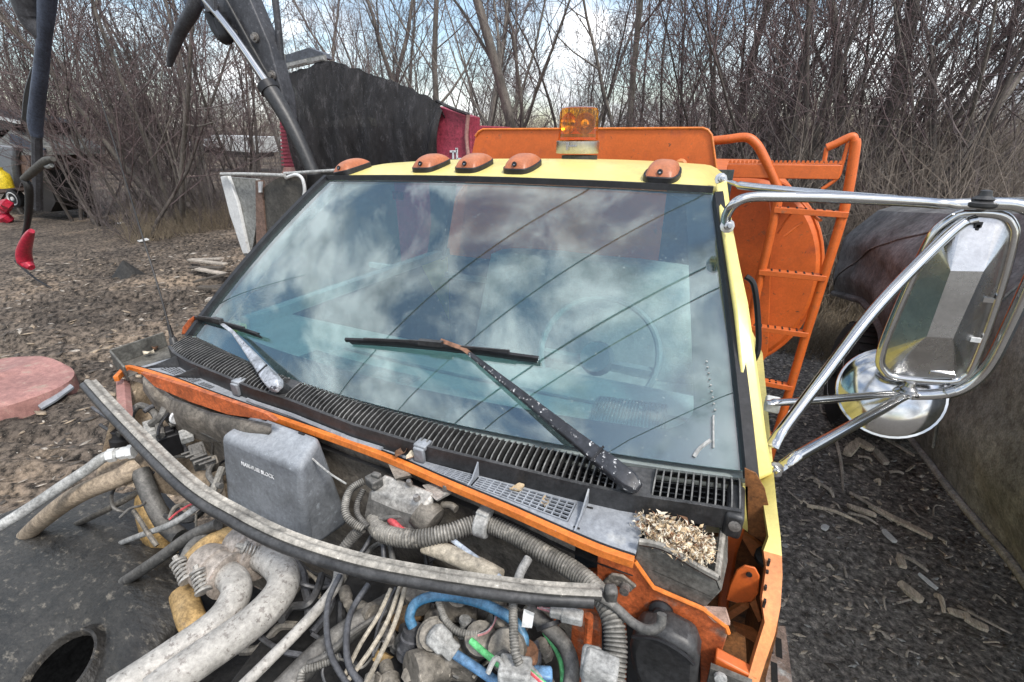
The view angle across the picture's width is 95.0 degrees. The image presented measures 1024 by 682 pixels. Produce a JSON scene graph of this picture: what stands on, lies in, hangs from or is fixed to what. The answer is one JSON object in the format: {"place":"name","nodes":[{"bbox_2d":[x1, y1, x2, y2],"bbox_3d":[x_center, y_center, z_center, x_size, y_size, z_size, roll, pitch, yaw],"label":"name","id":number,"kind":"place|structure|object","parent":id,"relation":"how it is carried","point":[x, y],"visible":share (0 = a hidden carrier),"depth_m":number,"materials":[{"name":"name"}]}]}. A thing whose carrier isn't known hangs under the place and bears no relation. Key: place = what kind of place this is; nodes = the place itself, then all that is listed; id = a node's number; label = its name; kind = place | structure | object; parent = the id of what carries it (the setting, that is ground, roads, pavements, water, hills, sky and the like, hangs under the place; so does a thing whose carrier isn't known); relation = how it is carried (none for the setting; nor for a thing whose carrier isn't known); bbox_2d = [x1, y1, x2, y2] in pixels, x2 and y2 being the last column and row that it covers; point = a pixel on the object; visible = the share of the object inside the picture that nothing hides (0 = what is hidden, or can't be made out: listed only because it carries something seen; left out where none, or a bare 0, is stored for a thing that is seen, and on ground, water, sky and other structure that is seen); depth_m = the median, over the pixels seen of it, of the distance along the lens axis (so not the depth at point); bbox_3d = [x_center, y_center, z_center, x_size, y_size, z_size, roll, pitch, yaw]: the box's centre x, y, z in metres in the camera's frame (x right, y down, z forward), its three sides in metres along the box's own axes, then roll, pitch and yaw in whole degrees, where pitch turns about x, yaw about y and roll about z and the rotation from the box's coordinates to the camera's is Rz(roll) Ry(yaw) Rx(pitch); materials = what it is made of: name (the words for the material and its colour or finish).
{"place":"outdoors","nodes":[
{"label":"outdoors","id":0,"kind":"place"},
{"bbox_2d":[0,199,13,222],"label":"red bundle","id":1,"kind":"object","parent":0,"point":[6,206],"visible":1,"depth_m":14.67,"materials":[{"name":"plastic"}]},
{"bbox_2d":[0,149,1023,681],"bbox_3d":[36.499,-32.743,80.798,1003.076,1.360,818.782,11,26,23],"label":"ground","id":2,"kind":"structure","parent":0,"point":[60,239],"depth_m":3.72,"materials":[{"name":"soil"}]},
{"bbox_2d":[10,0,57,210],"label":"steel mast","id":3,"kind":"object","parent":2,"relation":"on","point":[36,19],"visible":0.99,"depth_m":7.54,"materials":[{"name":"grey metal"}]},
{"bbox_2d":[14,156,55,287],"bbox_3d":[-7.755,-1.858,7.648,2.628,2.184,0.120,11,26,23],"label":"bent pipe","id":4,"kind":"object","parent":2,"relation":"on","point":[34,169],"visible":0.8,"depth_m":7.27,"materials":[{"name":"black metal"}]},
{"bbox_2d":[15,229,34,269],"bbox_3d":[-8.083,-1.528,7.838,0.798,0.739,0.220,11,26,23],"label":"red curved grip","id":5,"kind":"object","parent":4,"relation":"hanging from","point":[23,254],"visible":1,"depth_m":7.84,"materials":[{"name":"plastic"}]},
{"bbox_2d":[0,356,79,420],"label":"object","id":6,"kind":"object","parent":2,"relation":"on","point":[29,385],"visible":0.96,"depth_m":4.73,"materials":[{"name":"red paint"}]},
{"bbox_2d":[0,109,104,211],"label":"trailer","id":7,"kind":"object","parent":2,"relation":"on","point":[50,202],"visible":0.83,"depth_m":14.79,"materials":[{"name":"white paint"}]},
{"bbox_2d":[0,167,14,188],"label":"yellow drum","id":8,"kind":"object","parent":7,"relation":"on","point":[6,181],"visible":0.96,"depth_m":14.46,"materials":[{"name":"plastic"}]},
{"bbox_2d":[38,384,73,409],"bbox_3d":[-4.545,0.540,4.658,0.298,0.102,0.324,11,26,23],"label":"metal scrap","id":9,"kind":"object","parent":2,"relation":"on","point":[56,397],"visible":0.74,"depth_m":4.59,"materials":[{"name":"grey metal"}]},
{"bbox_2d":[0,1,114,214],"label":"bare tree","id":10,"kind":"object","parent":2,"relation":"on","point":[51,104],"visible":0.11,"depth_m":14.87,"materials":[{"name":"brown plant"}]},
{"bbox_2d":[0,0,128,214],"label":"bare tree","id":11,"kind":"object","parent":2,"relation":"on","point":[49,85],"visible":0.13,"depth_m":14.21,"materials":[{"name":"brown plant"}]},
{"bbox_2d":[0,0,158,213],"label":"bare tree","id":12,"kind":"object","parent":2,"relation":"on","point":[83,97],"visible":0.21,"depth_m":13.38,"materials":[{"name":"brown plant"}]},
{"bbox_2d":[0,0,169,221],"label":"bare tree","id":13,"kind":"object","parent":2,"relation":"on","point":[63,206],"visible":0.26,"depth_m":13.54,"materials":[{"name":"brown plant"}]},
{"bbox_2d":[0,0,192,213],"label":"bare tree","id":14,"kind":"object","parent":2,"relation":"on","point":[141,171],"visible":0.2,"depth_m":14.10,"materials":[{"name":"brown plant"}]},
{"bbox_2d":[0,1,234,197],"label":"bare tree","id":15,"kind":"object","parent":2,"relation":"on","point":[137,71],"visible":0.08,"depth_m":18.66,"materials":[{"name":"brown plant"}]},
{"bbox_2d":[0,0,240,214],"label":"bare tree","id":16,"kind":"object","parent":2,"relation":"on","point":[168,15],"visible":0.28,"depth_m":13.86,"materials":[{"name":"brown plant"}]},
{"bbox_2d":[47,0,198,209],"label":"bare tree","id":17,"kind":"object","parent":2,"relation":"on","point":[126,53],"visible":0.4,"depth_m":13.62,"materials":[{"name":"brown plant"}]},
{"bbox_2d":[70,0,177,205],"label":"bare tree","id":18,"kind":"object","parent":2,"relation":"on","point":[146,77],"visible":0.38,"depth_m":13.74,"materials":[{"name":"brown plant"}]},
{"bbox_2d":[0,0,252,225],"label":"bare tree","id":19,"kind":"object","parent":2,"relation":"on","point":[85,175],"visible":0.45,"depth_m":13.06,"materials":[{"name":"brown plant"}]},
{"bbox_2d":[112,260,144,279],"bbox_3d":[-7.437,-1.354,9.085,0.760,0.436,0.628,-3,23,-6],"label":"rock","id":20,"kind":"object","parent":2,"relation":"on","point":[124,269],"visible":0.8,"depth_m":8.96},
{"bbox_2d":[9,0,265,221],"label":"bare tree","id":21,"kind":"object","parent":2,"relation":"on","point":[142,153],"visible":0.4,"depth_m":13.50,"materials":[{"name":"brown plant"}]},
{"bbox_2d":[0,233,276,589],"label":"chips","id":22,"kind":"object","parent":2,"relation":"on","point":[107,346],"visible":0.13,"depth_m":6.39,"materials":[{"name":"brown wood"}]},
{"bbox_2d":[56,0,230,207],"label":"bare tree","id":23,"kind":"object","parent":2,"relation":"on","point":[121,99],"visible":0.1,"depth_m":15.65,"materials":[{"name":"brown plant"}]},
{"bbox_2d":[0,0,301,238],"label":"bare tree","id":24,"kind":"object","parent":2,"relation":"on","point":[183,176],"visible":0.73,"depth_m":11.07,"materials":[{"name":"brown plant"}]},
{"bbox_2d":[0,0,302,227],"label":"bare tree","id":25,"kind":"object","parent":2,"relation":"on","point":[141,126],"visible":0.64,"depth_m":11.58,"materials":[{"name":"brown plant"}]},
{"bbox_2d":[86,0,238,217],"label":"bare tree","id":26,"kind":"object","parent":2,"relation":"on","point":[205,167],"visible":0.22,"depth_m":14.84,"materials":[{"name":"brown plant"}]},
{"bbox_2d":[105,171,267,243],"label":"dry grass","id":27,"kind":"structure","parent":2,"relation":"on","point":[177,228],"depth_m":13.51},
{"bbox_2d":[120,0,253,207],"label":"bare tree","id":28,"kind":"object","parent":2,"relation":"on","point":[141,4],"visible":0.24,"depth_m":15.26,"materials":[{"name":"brown plant"}]},
{"bbox_2d":[59,0,317,178],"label":"bare tree","id":29,"kind":"object","parent":2,"relation":"on","point":[240,77],"visible":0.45,"depth_m":15.23,"materials":[{"name":"brown plant"}]},
{"bbox_2d":[174,0,290,177],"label":"bare tree","id":30,"kind":"object","parent":2,"relation":"on","point":[253,165],"visible":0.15,"depth_m":18.80,"materials":[{"name":"brown plant"}]},
{"bbox_2d":[175,5,295,170],"bbox_3d":[-12.920,-13.142,22.672,5.047,11.315,5.911,-3,24,-8],"label":"bare tree","id":31,"kind":"object","parent":2,"relation":"on","point":[277,137],"visible":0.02,"depth_m":23.53,"materials":[{"name":"brown plant"}]},
{"bbox_2d":[190,16,281,178],"bbox_3d":[-9.953,-8.588,17.358,4.458,7.341,5.708,-1,21,-11],"label":"bare tree","id":32,"kind":"object","parent":2,"relation":"on","point":[244,144],"visible":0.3,"depth_m":17.51,"materials":[{"name":"brown plant"}]},
{"bbox_2d":[211,135,281,157],"bbox_3d":[-18.667,-13.653,32.830,4.663,1.409,2.470,11,26,23],"label":"box trailer","id":33,"kind":"object","parent":2,"relation":"on","point":[267,142],"visible":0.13,"depth_m":31.85,"materials":[{"name":"white paint"}]},
{"bbox_2d":[166,0,392,180],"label":"hydraulic boom","id":34,"kind":"object","parent":2,"relation":"on","point":[246,27],"visible":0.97,"depth_m":7.26,"materials":[{"name":"paint"}]},
{"bbox_2d":[234,0,376,132],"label":"bare tree","id":35,"kind":"object","parent":2,"relation":"on","point":[307,45],"visible":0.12,"depth_m":20.29,"materials":[{"name":"brown plant"}]},
{"bbox_2d":[279,0,362,72],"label":"bare tree","id":36,"kind":"object","parent":2,"relation":"on","point":[333,48],"visible":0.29,"depth_m":19.78,"materials":[{"name":"brown plant"}]},
{"bbox_2d":[269,0,396,122],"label":"bare tree","id":37,"kind":"object","parent":2,"relation":"on","point":[343,44],"visible":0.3,"depth_m":15.54,"materials":[{"name":"brown plant"}]},
{"bbox_2d":[283,0,419,84],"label":"bare tree","id":38,"kind":"object","parent":2,"relation":"on","point":[312,34],"visible":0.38,"depth_m":18.34,"materials":[{"name":"brown plant"}]},
{"bbox_2d":[315,0,413,77],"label":"bare tree","id":39,"kind":"object","parent":2,"relation":"on","point":[367,42],"visible":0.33,"depth_m":17.71,"materials":[{"name":"brown plant"}]},
{"bbox_2d":[267,0,467,131],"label":"bare tree","id":40,"kind":"object","parent":2,"relation":"on","point":[399,52],"visible":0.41,"depth_m":14.74,"materials":[{"name":"brown plant"}]},
{"bbox_2d":[317,0,442,86],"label":"bare tree","id":41,"kind":"object","parent":2,"relation":"on","point":[405,43],"visible":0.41,"depth_m":15.95,"materials":[{"name":"brown plant"}]},
{"bbox_2d":[327,0,457,94],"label":"bare tree","id":42,"kind":"object","parent":2,"relation":"on","point":[391,75],"visible":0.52,"depth_m":15.28,"materials":[{"name":"brown plant"}]},
{"bbox_2d":[280,48,510,260],"bbox_3d":[-2.632,-3.910,10.214,4.953,4.191,1.991,11,26,23],"label":"dumper body","id":43,"kind":"object","parent":2,"relation":"on","point":[345,112],"visible":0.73,"depth_m":9.13,"materials":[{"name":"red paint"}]},
{"bbox_2d":[368,0,458,87],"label":"bare tree","id":44,"kind":"object","parent":2,"relation":"on","point":[411,55],"visible":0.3,"depth_m":16.81,"materials":[{"name":"brown plant"}]},
{"bbox_2d":[312,0,542,106],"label":"bare tree","id":45,"kind":"object","parent":2,"relation":"on","point":[433,70],"visible":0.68,"depth_m":13.46,"materials":[{"name":"brown plant"}]},
{"bbox_2d":[305,0,566,126],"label":"bare tree","id":46,"kind":"object","parent":2,"relation":"on","point":[384,71],"visible":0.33,"depth_m":13.91,"materials":[{"name":"brown plant"}]},
{"bbox_2d":[438,11,500,119],"bbox_3d":[-1.829,-12.743,24.871,4.130,8.848,4.168,9,25,21],"label":"bare tree","id":47,"kind":"object","parent":2,"relation":"on","point":[472,72],"visible":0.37,"depth_m":24.91,"materials":[{"name":"brown plant"}]},
{"bbox_2d":[406,0,547,126],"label":"bare tree","id":48,"kind":"object","parent":2,"relation":"on","point":[459,52],"visible":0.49,"depth_m":14.53,"materials":[{"name":"brown plant"}]},
{"bbox_2d":[401,0,561,125],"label":"bare tree","id":49,"kind":"object","parent":2,"relation":"on","point":[493,107],"visible":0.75,"depth_m":11.85,"materials":[{"name":"brown plant"}]},
{"bbox_2d":[461,0,548,127],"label":"bare tree","id":50,"kind":"object","parent":2,"relation":"on","point":[504,71],"visible":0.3,"depth_m":14.27,"materials":[{"name":"brown plant"}]},
{"bbox_2d":[476,44,546,127],"bbox_3d":[-0.150,-9.275,20.008,3.562,6.488,5.390,-5,24,-12],"label":"bare tree","id":51,"kind":"object","parent":2,"relation":"on","point":[511,97],"visible":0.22,"depth_m":18.99,"materials":[{"name":"brown plant"}]},
{"bbox_2d":[0,93,1023,681],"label":"work truck","id":52,"kind":"object","parent":2,"relation":"on","point":[584,323],"visible":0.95,"depth_m":1.11,"materials":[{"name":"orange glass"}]},
{"bbox_2d":[220,169,400,296],"bbox_3d":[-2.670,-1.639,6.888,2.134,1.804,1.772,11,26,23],"label":"side mirror","id":53,"kind":"object","parent":52,"relation":"attached to","point":[350,230],"visible":0.83,"depth_m":6.44,"materials":[{"name":"white paint"}]},
{"bbox_2d":[79,379,601,608],"bbox_3d":[-0.558,0.282,0.960,1.485,0.048,0.178,11,26,24],"label":"hood seal","id":54,"kind":"object","parent":52,"relation":"on","point":[173,472],"visible":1,"depth_m":0.78,"materials":[{"name":"rubber"}]},
{"bbox_2d":[630,509,717,567],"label":"chips","id":55,"kind":"object","parent":52,"relation":"on","point":[681,537],"visible":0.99,"depth_m":0.77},
{"bbox_2d":[0,69,1023,171],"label":"wood","id":56,"kind":"object","parent":2,"relation":"on","point":[549,126],"visible":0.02,"depth_m":41.46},
{"bbox_2d":[446,0,582,127],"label":"bare tree","id":57,"kind":"object","parent":2,"relation":"on","point":[492,53],"visible":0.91,"depth_m":9.61,"materials":[{"name":"brown plant"}]},
{"bbox_2d":[452,0,584,127],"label":"bare tree","id":58,"kind":"object","parent":2,"relation":"on","point":[469,37],"visible":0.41,"depth_m":20.66,"materials":[{"name":"brown plant"}]},
{"bbox_2d":[456,0,584,127],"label":"bare tree","id":59,"kind":"object","parent":2,"relation":"on","point":[525,67],"visible":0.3,"depth_m":16.30,"materials":[{"name":"brown plant"}]},
{"bbox_2d":[21,104,1023,285],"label":"thicket","id":60,"kind":"object","parent":2,"relation":"on","point":[201,209],"visible":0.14,"depth_m":12.96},
{"bbox_2d":[478,0,602,127],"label":"bare tree","id":61,"kind":"object","parent":2,"relation":"on","point":[552,112],"visible":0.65,"depth_m":12.35,"materials":[{"name":"brown plant"}]},
{"bbox_2d":[541,63,607,126],"bbox_3d":[3.512,-12.742,27.204,4.120,6.784,5.276,-8,27,-10],"label":"bare tree","id":62,"kind":"object","parent":2,"relation":"on","point":[574,93],"visible":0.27,"depth_m":26.57,"materials":[{"name":"brown plant"}]},
{"bbox_2d":[543,0,625,127],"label":"bare tree","id":63,"kind":"object","parent":2,"relation":"on","point":[590,101],"visible":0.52,"depth_m":12.79,"materials":[{"name":"brown plant"}]},
{"bbox_2d":[513,0,660,126],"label":"bare tree","id":64,"kind":"object","parent":2,"relation":"on","point":[602,88],"visible":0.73,"depth_m":11.21,"materials":[{"name":"brown plant"}]},
{"bbox_2d":[557,0,677,126],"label":"bare tree","id":65,"kind":"object","parent":2,"relation":"on","point":[601,109],"visible":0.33,"depth_m":15.12,"materials":[{"name":"brown plant"}]},
{"bbox_2d":[542,0,696,127],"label":"bare tree","id":66,"kind":"object","parent":2,"relation":"on","point":[609,96],"visible":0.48,"depth_m":12.36,"materials":[{"name":"brown plant"}]},
{"bbox_2d":[590,0,721,126],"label":"bare tree","id":67,"kind":"object","parent":2,"relation":"on","point":[644,77],"visible":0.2,"depth_m":15.35,"materials":[{"name":"brown plant"}]},
{"bbox_2d":[617,0,722,125],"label":"bare tree","id":68,"kind":"object","parent":2,"relation":"on","point":[678,65],"visible":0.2,"depth_m":16.27,"materials":[{"name":"brown plant"}]},
{"bbox_2d":[563,0,801,126],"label":"bare tree","id":69,"kind":"object","parent":2,"relation":"on","point":[635,52],"visible":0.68,"depth_m":9.34,"materials":[{"name":"brown plant"}]},
{"bbox_2d":[617,0,753,126],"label":"bare tree","id":70,"kind":"object","parent":2,"relation":"on","point":[705,66],"visible":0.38,"depth_m":11.94,"materials":[{"name":"brown plant"}]},
{"bbox_2d":[554,0,823,156],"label":"bare tree","id":71,"kind":"object","parent":2,"relation":"on","point":[577,27],"visible":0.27,"depth_m":13.83,"materials":[{"name":"brown plant"}]},
{"bbox_2d":[597,0,890,159],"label":"bare tree","id":72,"kind":"object","parent":2,"relation":"on","point":[712,76],"visible":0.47,"depth_m":8.44,"materials":[{"name":"brown plant"}]},
{"bbox_2d":[578,0,916,158],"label":"bare tree","id":73,"kind":"object","parent":2,"relation":"on","point":[681,83],"visible":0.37,"depth_m":11.11,"materials":[{"name":"brown plant"}]},
{"bbox_2d":[648,0,859,158],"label":"bare tree","id":74,"kind":"object","parent":2,"relation":"on","point":[707,118],"visible":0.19,"depth_m":16.20,"materials":[{"name":"brown plant"}]},
{"bbox_2d":[666,0,860,158],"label":"bare tree","id":75,"kind":"object","parent":2,"relation":"on","point":[741,89],"visible":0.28,"depth_m":9.63,"materials":[{"name":"brown plant"}]},
{"bbox_2d":[623,0,910,182],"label":"bare tree","id":76,"kind":"object","parent":2,"relation":"on","point":[795,125],"visible":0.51,"depth_m":7.91,"materials":[{"name":"brown plant"}]},
{"bbox_2d":[727,0,836,159],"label":"bare tree","id":77,"kind":"object","parent":2,"relation":"on","point":[767,145],"visible":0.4,"depth_m":8.44,"materials":[{"name":"brown plant"}]},
{"bbox_2d":[642,0,966,233],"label":"bare tree","id":78,"kind":"object","parent":2,"relation":"on","point":[806,65],"visible":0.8,"depth_m":6.78,"materials":[{"name":"brown plant"}]},
{"bbox_2d":[777,267,863,360],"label":"dry grass","id":79,"kind":"structure","parent":2,"relation":"on","point":[830,335],"depth_m":6.03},
{"bbox_2d":[624,0,1023,221],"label":"bare tree","id":80,"kind":"object","parent":2,"relation":"on","point":[735,128],"visible":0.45,"depth_m":7.37,"materials":[{"name":"brown plant"}]},
{"bbox_2d":[723,0,942,179],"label":"bare tree","id":81,"kind":"object","parent":2,"relation":"on","point":[824,43],"visible":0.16,"depth_m":9.18,"materials":[{"name":"brown plant"}]},
{"bbox_2d":[758,0,938,227],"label":"bare tree","id":82,"kind":"object","parent":2,"relation":"on","point":[837,60],"visible":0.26,"depth_m":9.20,"materials":[{"name":"brown plant"}]},
{"bbox_2d":[681,0,1023,204],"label":"bare tree","id":83,"kind":"object","parent":2,"relation":"on","point":[822,114],"visible":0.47,"depth_m":7.25,"materials":[{"name":"brown plant"}]},
{"bbox_2d":[775,0,947,187],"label":"bare tree","id":84,"kind":"object","parent":2,"relation":"on","point":[849,66],"visible":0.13,"depth_m":9.82,"materials":[{"name":"brown plant"}]},
{"bbox_2d":[717,53,1023,329],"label":"thicket","id":85,"kind":"object","parent":2,"relation":"on","point":[965,183],"visible":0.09,"depth_m":6.31,"materials":[{"name":"plant"}]},
{"bbox_2d":[747,0,1023,220],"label":"bare tree","id":86,"kind":"object","parent":2,"relation":"on","point":[869,32],"visible":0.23,"depth_m":7.75,"materials":[{"name":"brown plant"}]},
{"bbox_2d":[762,0,1023,214],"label":"bare tree","id":87,"kind":"object","parent":2,"relation":"on","point":[931,55],"visible":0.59,"depth_m":6.75,"materials":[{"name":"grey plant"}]},
{"bbox_2d":[764,307,1023,681],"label":"wood chips","id":88,"kind":"object","parent":2,"relation":"on","point":[885,634],"visible":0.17,"depth_m":2.90,"materials":[{"name":"brown wood"}]},
{"bbox_2d":[770,0,1023,190],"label":"bare tree","id":89,"kind":"object","parent":2,"relation":"on","point":[990,69],"visible":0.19,"depth_m":8.29,"materials":[{"name":"brown plant"}]},
{"bbox_2d":[868,505,932,539],"bbox_3d":[2.682,1.246,3.253,0.047,0.048,0.385,-13,27,-28],"label":"wood piece","id":90,"kind":"object","parent":2,"relation":"on","point":[910,526],"visible":1,"depth_m":3.22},
{"bbox_2d":[788,0,1021,230],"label":"bare tree","id":91,"kind":"object","parent":2,"relation":"on","point":[939,68],"visible":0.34,"depth_m":7.88,"materials":[{"name":"brown plant"}]},
{"bbox_2d":[897,580,924,602],"bbox_3d":[2.328,1.465,2.742,0.058,0.031,0.140,-5,24,-12],"label":"wood piece","id":92,"kind":"object","parent":2,"relation":"on","point":[911,592],"visible":0.98,"depth_m":2.73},
{"bbox_2d":[823,197,1023,591],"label":"storage tank","id":93,"kind":"object","parent":2,"relation":"on","point":[969,447],"visible":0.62,"depth_m":2.07,"materials":[{"name":"metal"}]},
{"bbox_2d":[845,0,1023,198],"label":"bare tree","id":94,"kind":"object","parent":2,"relation":"on","point":[1018,56],"visible":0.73,"depth_m":6.02,"materials":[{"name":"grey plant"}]},
{"bbox_2d":[845,0,1023,196],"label":"bare tree","id":95,"kind":"object","parent":2,"relation":"on","point":[1012,87],"visible":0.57,"depth_m":6.38,"materials":[{"name":"brown plant"}]},
{"bbox_2d":[849,0,1023,193],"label":"bare tree","id":96,"kind":"object","parent":2,"relation":"on","point":[939,86],"visible":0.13,"depth_m":8.43,"materials":[{"name":"brown plant"}]},
{"bbox_2d":[858,0,1023,167],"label":"bare tree","id":97,"kind":"object","parent":2,"relation":"on","point":[963,94],"visible":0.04,"depth_m":9.57,"materials":[{"name":"brown plant"}]},
{"bbox_2d":[877,0,1023,182],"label":"bare tree","id":98,"kind":"object","parent":2,"relation":"on","point":[1009,120],"visible":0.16,"depth_m":7.81,"materials":[{"name":"brown plant"}]},
{"bbox_2d":[879,0,1023,120],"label":"bare tree","id":99,"kind":"object","parent":2,"relation":"on","point":[986,89],"visible":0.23,"depth_m":6.48,"materials":[{"name":"brown plant"}]},
{"bbox_2d":[889,1,1023,198],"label":"bare tree","id":100,"kind":"object","parent":2,"relation":"on","point":[965,105],"visible":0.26,"depth_m":7.09,"materials":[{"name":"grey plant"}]},
{"bbox_2d":[938,0,1023,195],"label":"bare tree","id":101,"kind":"object","parent":2,"relation":"on","point":[993,122],"visible":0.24,"depth_m":7.00,"materials":[{"name":"brown plant"}]},
{"bbox_2d":[0,0,1023,133],"label":"sky","id":102,"kind":"structure","parent":0,"point":[556,5],"materials":[{"name":"white"}]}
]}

